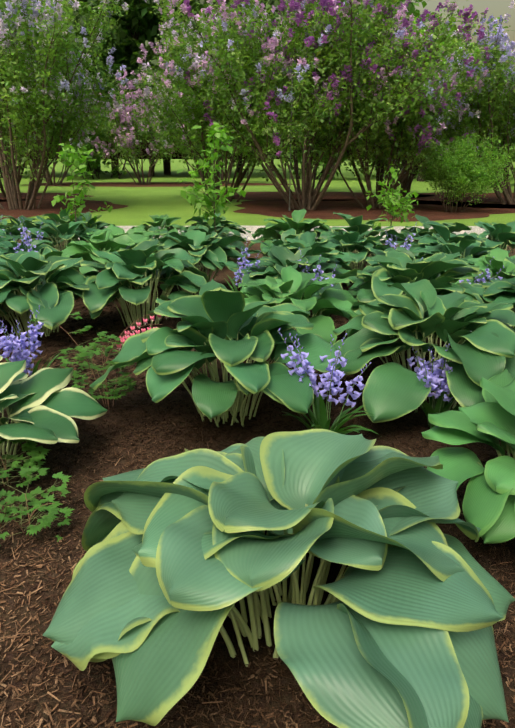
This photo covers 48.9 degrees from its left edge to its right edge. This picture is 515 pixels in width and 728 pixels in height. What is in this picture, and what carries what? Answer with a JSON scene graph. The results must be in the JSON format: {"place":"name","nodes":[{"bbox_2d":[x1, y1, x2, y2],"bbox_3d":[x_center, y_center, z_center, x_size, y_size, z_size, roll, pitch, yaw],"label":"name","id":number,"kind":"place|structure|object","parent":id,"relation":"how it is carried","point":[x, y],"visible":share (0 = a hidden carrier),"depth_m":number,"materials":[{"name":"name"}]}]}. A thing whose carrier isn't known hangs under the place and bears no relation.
{"place":"outdoors","nodes":[
{"label":"outdoors","id":0,"kind":"place"},
{"bbox_2d":[0,192,92,201],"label":"mulch bed","id":1,"kind":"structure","parent":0,"point":[39,195],"depth_m":22.89,"materials":[{"name":"brown soil"}]},
{"bbox_2d":[0,66,68,196],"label":"lilac shrub","id":2,"kind":"object","parent":1,"relation":"on","point":[19,176],"visible":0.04,"depth_m":22.35,"materials":[{"name":"green plant"}]},
{"bbox_2d":[0,199,127,219],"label":"mulch bed","id":3,"kind":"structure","parent":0,"point":[47,207],"depth_m":17.81,"materials":[{"name":"brown wood"}]},
{"bbox_2d":[0,0,129,209],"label":"lilac shrub","id":4,"kind":"object","parent":3,"relation":"on","point":[38,92],"visible":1,"depth_m":15.12,"materials":[{"name":"green plant"}]},
{"bbox_2d":[27,182,300,186],"bbox_3d":[-5.441,-10.559,33.295,16.425,0.001,6.152,0,20,1],"label":"mulch bed","id":5,"kind":"object","parent":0,"point":[133,184],"depth_m":33.22,"materials":[{"name":"brown soil"}]},
{"bbox_2d":[22,74,107,184],"bbox_3d":[-11.461,-13.141,31.438,6.059,6.314,5.831,0,20,1],"label":"lilac shrub","id":6,"kind":"object","parent":5,"relation":"on","point":[47,175],"visible":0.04,"depth_m":32.23,"materials":[{"name":"green plant"}]},
{"bbox_2d":[90,57,184,184],"bbox_3d":[-6.658,-13.779,32.559,5.847,6.691,5.532,0,20,1],"label":"lilac shrub","id":7,"kind":"object","parent":5,"relation":"on","point":[125,131],"visible":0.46,"depth_m":31.75,"materials":[{"name":"green plant"}]},
{"bbox_2d":[156,78,243,183],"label":"lilac shrub","id":8,"kind":"object","parent":5,"relation":"on","point":[231,164],"depth_m":33.80,"materials":[{"name":"green plant"}]},
{"bbox_2d":[20,225,487,240],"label":"gravel path","id":9,"kind":"structure","parent":0,"point":[475,229],"depth_m":12.29,"materials":[{"name":"grey gravel"}]},
{"bbox_2d":[0,240,514,727],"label":"mulch","id":10,"kind":"object","parent":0,"point":[138,412],"depth_m":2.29,"materials":[{"name":"brown wood"}]},
{"bbox_2d":[0,293,12,314],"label":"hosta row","id":11,"kind":"object","parent":10,"relation":"on","point":[2,309],"visible":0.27,"depth_m":4.69,"materials":[{"name":"green plant"}]},
{"bbox_2d":[0,215,23,237],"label":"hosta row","id":12,"kind":"object","parent":10,"relation":"on","point":[3,221],"visible":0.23,"depth_m":9.14,"materials":[{"name":"green plant"}]},
{"bbox_2d":[0,224,24,254],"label":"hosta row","id":13,"kind":"object","parent":10,"relation":"on","point":[3,235],"visible":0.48,"depth_m":7.29,"materials":[{"name":"green plant"}]},
{"bbox_2d":[0,253,42,319],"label":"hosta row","id":14,"kind":"object","parent":10,"relation":"on","point":[38,286],"visible":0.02,"depth_m":5.40,"materials":[{"name":"green plant"}]},
{"bbox_2d":[0,436,48,487],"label":"fern","id":15,"kind":"object","parent":10,"relation":"on","point":[34,450],"visible":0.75,"depth_m":2.60,"materials":[{"name":"green plant"}]},
{"bbox_2d":[9,232,41,284],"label":"bluebell flower","id":16,"kind":"object","parent":10,"relation":"on","point":[29,250],"visible":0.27,"depth_m":5.87,"materials":[{"name":"purple plant"}]},
{"bbox_2d":[0,305,59,379],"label":"bluebell flower","id":17,"kind":"object","parent":10,"relation":"on","point":[15,345],"visible":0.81,"depth_m":3.47,"materials":[{"name":"flower petal"},{"name":"leaf"}]},
{"bbox_2d":[1,215,59,245],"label":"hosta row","id":18,"kind":"object","parent":10,"relation":"on","point":[14,231],"visible":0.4,"depth_m":8.15,"materials":[{"name":"green plant"}]},
{"bbox_2d":[17,217,43,247],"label":"bluebell flower","id":19,"kind":"object","parent":10,"relation":"on","point":[26,235],"visible":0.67,"depth_m":7.16,"materials":[{"name":"purple plant"}]},
{"bbox_2d":[0,466,73,545],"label":"leafy ground plant","id":20,"kind":"object","parent":10,"relation":"on","point":[47,520],"visible":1,"depth_m":2.32,"materials":[{"name":"green plant"}]},
{"bbox_2d":[0,240,78,284],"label":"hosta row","id":21,"kind":"object","parent":10,"relation":"on","point":[41,248],"visible":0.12,"depth_m":6.28,"materials":[{"name":"green plant"}]},
{"bbox_2d":[0,250,88,337],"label":"hosta plant","id":22,"kind":"object","parent":10,"relation":"on","point":[22,273],"visible":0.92,"depth_m":4.56,"materials":[{"name":"green plant"}]},
{"bbox_2d":[0,355,107,464],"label":"hosta","id":23,"kind":"object","parent":10,"relation":"on","point":[39,406],"visible":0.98,"depth_m":2.83,"materials":[{"name":"green plant"}]},
{"bbox_2d":[21,216,99,250],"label":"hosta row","id":24,"kind":"object","parent":10,"relation":"on","point":[66,231],"visible":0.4,"depth_m":7.61,"materials":[{"name":"green plant"}]},
{"bbox_2d":[41,208,85,249],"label":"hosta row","id":25,"kind":"object","parent":10,"relation":"on","point":[56,218],"visible":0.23,"depth_m":9.24,"materials":[{"name":"green plant"}]},
{"bbox_2d":[51,143,112,239],"bbox_3d":[-2.516,-2.243,8.075,0.689,1.671,0.799,3,20,9],"label":"sapling tree","id":26,"kind":"object","parent":10,"relation":"on","point":[76,161],"visible":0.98,"depth_m":7.91,"materials":[{"name":"green plant"}]},
{"bbox_2d":[48,212,119,244],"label":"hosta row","id":27,"kind":"object","parent":10,"relation":"on","point":[100,225],"visible":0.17,"depth_m":8.36,"materials":[{"name":"green plant"}]},
{"bbox_2d":[38,228,157,294],"bbox_3d":[-1.687,-1.090,6.197,1.270,0.777,1.257,10,22,25],"label":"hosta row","id":28,"kind":"object","parent":10,"relation":"on","point":[99,240],"visible":0.42,"depth_m":5.95,"materials":[{"name":"green plant"}]},
{"bbox_2d":[30,312,167,408],"bbox_3d":[-0.908,-0.005,3.421,0.540,0.620,0.677,16,25,37],"label":"bleeding heart plant","id":29,"kind":"object","parent":10,"relation":"on","point":[121,378],"visible":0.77,"depth_m":3.36,"materials":[{"name":"green plant"}]},
{"bbox_2d":[87,224,158,254],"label":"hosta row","id":30,"kind":"object","parent":10,"relation":"on","point":[116,232],"visible":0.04,"depth_m":6.97,"materials":[{"name":"green plant"}]},
{"bbox_2d":[73,239,207,327],"bbox_3d":[-1.051,-0.692,5.071,1.322,0.798,1.319,0,20,1],"label":"hosta plant","id":31,"kind":"object","parent":10,"relation":"on","point":[137,267],"visible":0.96,"depth_m":4.85,"materials":[{"name":"green plant"}]},
{"bbox_2d":[143,226,170,245],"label":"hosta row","id":32,"kind":"object","parent":10,"relation":"on","point":[152,229],"visible":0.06,"depth_m":8.01,"materials":[{"name":"green plant"}]},
{"bbox_2d":[131,214,188,243],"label":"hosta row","id":33,"kind":"object","parent":10,"relation":"on","point":[163,222],"visible":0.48,"depth_m":9.12,"materials":[{"name":"green plant"}]},
{"bbox_2d":[149,230,247,294],"bbox_3d":[-0.693,-1.089,6.227,1.362,0.754,1.413,0,20,1],"label":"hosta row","id":34,"kind":"object","parent":10,"relation":"on","point":[213,254],"visible":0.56,"depth_m":6.06,"materials":[{"name":"green plant"}]},
{"bbox_2d":[176,122,245,275],"bbox_3d":[-0.581,-2.017,7.111,0.873,1.907,1.091,0,20,1],"label":"sapling tree","id":35,"kind":"object","parent":10,"relation":"on","point":[215,131],"visible":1,"depth_m":6.99,"materials":[{"name":"green plant"}]},
{"bbox_2d":[180,225,246,267],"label":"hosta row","id":36,"kind":"object","parent":10,"relation":"on","point":[220,231],"visible":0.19,"depth_m":7.75,"materials":[{"name":"green plant"}]},
{"bbox_2d":[90,278,340,426],"bbox_3d":[-0.189,-0.081,3.260,1.404,0.889,1.312,0,20,1],"label":"hosta plant","id":37,"kind":"object","parent":10,"relation":"on","point":[230,330],"visible":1,"depth_m":2.96,"materials":[{"name":"green plant"}]},
{"bbox_2d":[184,210,250,235],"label":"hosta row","id":38,"kind":"object","parent":10,"relation":"on","point":[234,229],"visible":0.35,"depth_m":9.11,"materials":[{"name":"green plant"}]},
{"bbox_2d":[225,236,259,291],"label":"bluebell flower","id":39,"kind":"object","parent":10,"relation":"on","point":[244,259],"visible":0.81,"depth_m":5.61,"materials":[{"name":"flower petal"},{"name":"leaf"}]},
{"bbox_2d":[0,281,510,391],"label":"bark chips","id":40,"kind":"object","parent":10,"relation":"on","point":[182,387],"depth_m":4.52,"materials":[{"name":"brown wood"}]},
{"bbox_2d":[0,417,514,727],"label":"bark mulch fibres","id":41,"kind":"object","parent":10,"relation":"on","point":[104,694],"visible":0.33,"depth_m":1.85,"materials":[{"name":"brown wood"}]},
{"bbox_2d":[240,228,299,262],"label":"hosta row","id":42,"kind":"object","parent":10,"relation":"on","point":[290,233],"visible":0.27,"depth_m":6.86,"materials":[{"name":"green plant"}]},
{"bbox_2d":[42,429,514,727],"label":"hosta plant","id":43,"kind":"object","parent":10,"relation":"on","point":[184,554],"visible":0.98,"depth_m":1.46,"materials":[{"name":"green plant"}]},
{"bbox_2d":[246,209,329,256],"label":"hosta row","id":44,"kind":"object","parent":10,"relation":"on","point":[269,230],"visible":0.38,"depth_m":7.63,"materials":[{"name":"green plant"}]},
{"bbox_2d":[232,245,349,304],"bbox_3d":[0.329,-0.789,5.525,1.180,0.669,1.164,0,20,1],"label":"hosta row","id":45,"kind":"object","parent":10,"relation":"on","point":[281,257],"visible":0.5,"depth_m":5.50,"materials":[{"name":"green plant"}]},
{"bbox_2d":[238,265,357,344],"bbox_3d":[0.317,-0.409,4.489,1.146,0.664,1.234,0,20,1],"label":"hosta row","id":46,"kind":"object","parent":10,"relation":"on","point":[297,288],"visible":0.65,"depth_m":4.29,"materials":[{"name":"green plant"}]},
{"bbox_2d":[250,231,358,282],"bbox_3d":[0.514,-1.047,6.172,1.218,0.714,1.170,0,20,1],"label":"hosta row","id":47,"kind":"object","parent":10,"relation":"on","point":[307,239],"visible":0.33,"depth_m":6.07,"materials":[{"name":"green plant"}]},
{"bbox_2d":[298,247,337,317],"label":"bluebell flower","id":48,"kind":"object","parent":10,"relation":"on","point":[318,276],"visible":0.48,"depth_m":5.16,"materials":[{"name":"flower petal"},{"name":"leaf"}]},
{"bbox_2d":[277,328,380,434],"bbox_3d":[0.342,0.154,2.883,0.673,0.688,0.703,8,22,21],"label":"bluebell flower","id":49,"kind":"object","parent":10,"relation":"on","point":[320,419],"visible":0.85,"depth_m":2.89,"materials":[{"name":"purple plant"}]},
{"bbox_2d":[323,229,387,281],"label":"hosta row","id":50,"kind":"object","parent":10,"relation":"on","point":[351,241],"visible":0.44,"depth_m":6.74,"materials":[{"name":"green plant"}]},
{"bbox_2d":[314,212,407,269],"bbox_3d":[1.355,-1.609,7.574,1.317,0.808,1.238,0,20,1],"label":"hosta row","id":51,"kind":"object","parent":10,"relation":"on","point":[355,224],"visible":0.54,"depth_m":7.37,"materials":[{"name":"green plant"}]},
{"bbox_2d":[366,164,418,235],"bbox_3d":[1.937,-2.051,7.929,0.710,1.412,0.887,-9,22,-23],"label":"sapling tree","id":52,"kind":"object","parent":10,"relation":"on","point":[389,201],"visible":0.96,"depth_m":7.85,"materials":[{"name":"green plant"}]},
{"bbox_2d":[385,222,416,249],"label":"bluebell flower","id":53,"kind":"object","parent":10,"relation":"on","point":[405,243],"visible":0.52,"depth_m":6.72,"materials":[{"name":"purple plant"}]},
{"bbox_2d":[349,243,455,300],"bbox_3d":[1.507,-0.781,5.444,1.216,0.711,1.197,0,20,1],"label":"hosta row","id":54,"kind":"object","parent":10,"relation":"on","point":[359,280],"visible":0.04,"depth_m":5.50,"materials":[{"name":"green plant"}]},
{"bbox_2d":[334,248,494,350],"bbox_3d":[1.244,-0.488,4.520,1.395,0.792,1.395,0,20,1],"label":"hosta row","id":55,"kind":"object","parent":10,"relation":"on","point":[401,267],"visible":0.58,"depth_m":4.24,"materials":[{"name":"green plant"}]},
{"bbox_2d":[332,279,514,422],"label":"hosta plant","id":56,"kind":"object","parent":10,"relation":"on","point":[422,310],"visible":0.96,"depth_m":3.12,"materials":[{"name":"green plant"}]},
{"bbox_2d":[385,214,471,246],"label":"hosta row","id":57,"kind":"object","parent":10,"relation":"on","point":[452,227],"visible":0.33,"depth_m":7.44,"materials":[{"name":"green plant"}]},
{"bbox_2d":[407,331,472,428],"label":"bluebell flower","id":58,"kind":"object","parent":10,"relation":"on","point":[439,396],"visible":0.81,"depth_m":3.05,"materials":[{"name":"purple plant"}]},
{"bbox_2d":[399,221,494,255],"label":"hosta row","id":59,"kind":"object","parent":10,"relation":"on","point":[444,233],"visible":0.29,"depth_m":6.71,"materials":[{"name":"green plant"}]},
{"bbox_2d":[413,233,492,283],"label":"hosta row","id":60,"kind":"object","parent":10,"relation":"on","point":[466,248],"visible":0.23,"depth_m":6.09,"materials":[{"name":"green plant"}]},
{"bbox_2d":[421,369,514,543],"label":"hosta plant","id":61,"kind":"object","parent":10,"relation":"on","point":[488,506],"visible":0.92,"depth_m":2.27,"materials":[{"name":"green plant"}]},
{"bbox_2d":[440,247,514,310],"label":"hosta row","id":62,"kind":"object","parent":10,"relation":"on","point":[499,255],"visible":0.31,"depth_m":5.11,"materials":[{"name":"green plant"}]},
{"bbox_2d":[459,257,503,283],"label":"bluebell flower","id":63,"kind":"object","parent":10,"relation":"on","point":[487,275],"visible":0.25,"depth_m":4.77,"materials":[{"name":"purple plant"}]},
{"bbox_2d":[469,221,514,256],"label":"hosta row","id":64,"kind":"object","parent":10,"relation":"on","point":[504,234],"visible":0.44,"depth_m":6.90,"materials":[{"name":"green plant"}]},
{"bbox_2d":[472,257,514,327],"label":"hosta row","id":65,"kind":"object","parent":10,"relation":"on","point":[498,290],"visible":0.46,"depth_m":4.40,"materials":[{"name":"green plant"}]},
{"bbox_2d":[0,159,514,225],"bbox_3d":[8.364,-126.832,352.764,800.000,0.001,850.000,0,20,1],"label":"lawn ground","id":66,"kind":"structure","parent":0,"point":[143,203],"depth_m":26.37,"materials":[{"name":"green plant"}]},
{"bbox_2d":[0,128,46,177],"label":"shrub","id":67,"kind":"object","parent":66,"relation":"on","point":[17,167],"depth_m":44.62,"materials":[{"name":"green plant"}]},
{"bbox_2d":[12,0,134,173],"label":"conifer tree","id":68,"kind":"object","parent":66,"relation":"on","point":[87,63],"depth_m":45.29,"materials":[{"name":"green plant"}]},
{"bbox_2d":[3,0,180,175],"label":"conifer tree","id":69,"kind":"object","parent":66,"relation":"on","point":[86,12],"depth_m":41.51,"materials":[{"name":"green plant"}]},
{"bbox_2d":[52,90,148,178],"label":"shrub","id":70,"kind":"object","parent":66,"relation":"on","point":[95,166],"visible":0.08,"depth_m":41.73,"materials":[{"name":"green plant"}]},
{"bbox_2d":[75,0,183,176],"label":"tree","id":71,"kind":"object","parent":66,"relation":"on","point":[142,6],"visible":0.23,"depth_m":42.14,"materials":[{"name":"green plant"}]},
{"bbox_2d":[72,0,241,174],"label":"conifer tree","id":72,"kind":"object","parent":66,"relation":"on","point":[166,162],"visible":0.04,"depth_m":41.62,"materials":[{"name":"green plant"}]},
{"bbox_2d":[96,0,284,174],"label":"conifer tree","id":73,"kind":"object","parent":66,"relation":"on","point":[136,45],"visible":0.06,"depth_m":41.80,"materials":[{"name":"green plant"}]},
{"bbox_2d":[152,88,247,177],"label":"shrub","id":74,"kind":"object","parent":66,"relation":"on","point":[195,167],"visible":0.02,"depth_m":43.99,"materials":[{"name":"green plant"}]},
{"bbox_2d":[131,0,292,202],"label":"lilac shrub","id":75,"kind":"object","parent":66,"relation":"on","point":[176,46],"visible":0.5,"depth_m":17.69,"materials":[{"name":"green plant"}]},
{"bbox_2d":[214,0,287,174],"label":"tree","id":76,"kind":"object","parent":66,"relation":"on","point":[276,15],"visible":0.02,"depth_m":47.71,"materials":[{"name":"green plant"}]},
{"bbox_2d":[265,0,361,170],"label":"tree","id":77,"kind":"object","parent":66,"relation":"on","point":[279,25],"visible":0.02,"depth_m":65.65,"materials":[{"name":"green plant"}]},
{"bbox_2d":[275,120,368,179],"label":"shrub","id":78,"kind":"object","parent":66,"relation":"on","point":[318,167],"visible":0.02,"depth_m":40.83,"materials":[{"name":"green plant"}]},
{"bbox_2d":[288,0,434,173],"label":"tree","id":79,"kind":"object","parent":66,"relation":"on","point":[411,8],"visible":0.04,"depth_m":39.81,"materials":[{"name":"green plant"}]},
{"bbox_2d":[369,116,474,178],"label":"shrub","id":80,"kind":"object","parent":66,"relation":"on","point":[401,163],"visible":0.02,"depth_m":42.65,"materials":[{"name":"green plant"}]},
{"bbox_2d":[412,17,507,181],"bbox_3d":[12.647,-16.561,36.108,11.562,9.513,6.638,-8,21,-21],"label":"tree","id":81,"kind":"object","parent":66,"relation":"on","point":[450,37],"depth_m":34.14,"materials":[{"name":"green plant"}]},
{"bbox_2d":[19,0,514,158],"label":"sky","id":82,"kind":"structure","parent":0,"point":[497,8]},
{"bbox_2d":[222,192,434,200],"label":"mulch bed","id":83,"kind":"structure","parent":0,"point":[336,196],"depth_m":22.89,"materials":[{"name":"brown soil"}]},
{"bbox_2d":[229,13,348,194],"bbox_3d":[1.826,-10.376,23.448,7.053,6.541,7.647,0,20,1],"label":"lilac shrub","id":84,"kind":"object","parent":83,"relation":"on","point":[295,158],"depth_m":23.57,"materials":[{"name":"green plant"}]},
{"bbox_2d":[343,28,474,197],"bbox_3d":[5.927,-9.181,21.561,6.795,5.612,5.152,0,20,1],"label":"lilac shrub","id":85,"kind":"object","parent":83,"relation":"on","point":[406,184],"visible":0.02,"depth_m":21.51,"materials":[{"name":"green plant"}]},
{"bbox_2d":[233,199,514,221],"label":"mulch bed","id":86,"kind":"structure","parent":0,"point":[325,209],"depth_m":16.80,"materials":[{"name":"brown soil"}]},
{"bbox_2d":[288,75,292,210],"bbox_3d":[0.944,-6.161,16.109,0.061,3.700,0.056,0,20,1],"label":"stake pole","id":87,"kind":"object","parent":86,"relation":"on","point":[290,153],"visible":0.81,"depth_m":16.26,"materials":[{"name":"brown metal"}]},
{"bbox_2d":[164,0,478,209],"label":"lilac shrub","id":88,"kind":"object","parent":86,"relation":"on","point":[303,33],"visible":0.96,"depth_m":14.63,"materials":[{"name":"green plant"}]},
{"bbox_2d":[270,0,490,208],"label":"lilac shrub","id":89,"kind":"object","parent":86,"relation":"on","point":[414,130],"visible":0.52,"depth_m":15.94,"materials":[{"name":"green plant"}]},
{"bbox_2d":[414,129,514,211],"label":"green shrub","id":90,"kind":"object","parent":86,"relation":"on","point":[452,170],"visible":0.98,"depth_m":15.69,"materials":[{"name":"green plant"}]},
{"bbox_2d":[394,193,514,208],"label":"mulch bed","id":91,"kind":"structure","parent":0,"point":[490,198],"depth_m":21.24,"materials":[{"name":"brown soil"}]},
{"bbox_2d":[433,0,514,204],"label":"lilac shrub","id":92,"kind":"object","parent":91,"relation":"on","point":[493,108],"visible":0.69,"depth_m":17.54,"materials":[{"name":"green plant"}]}
]}

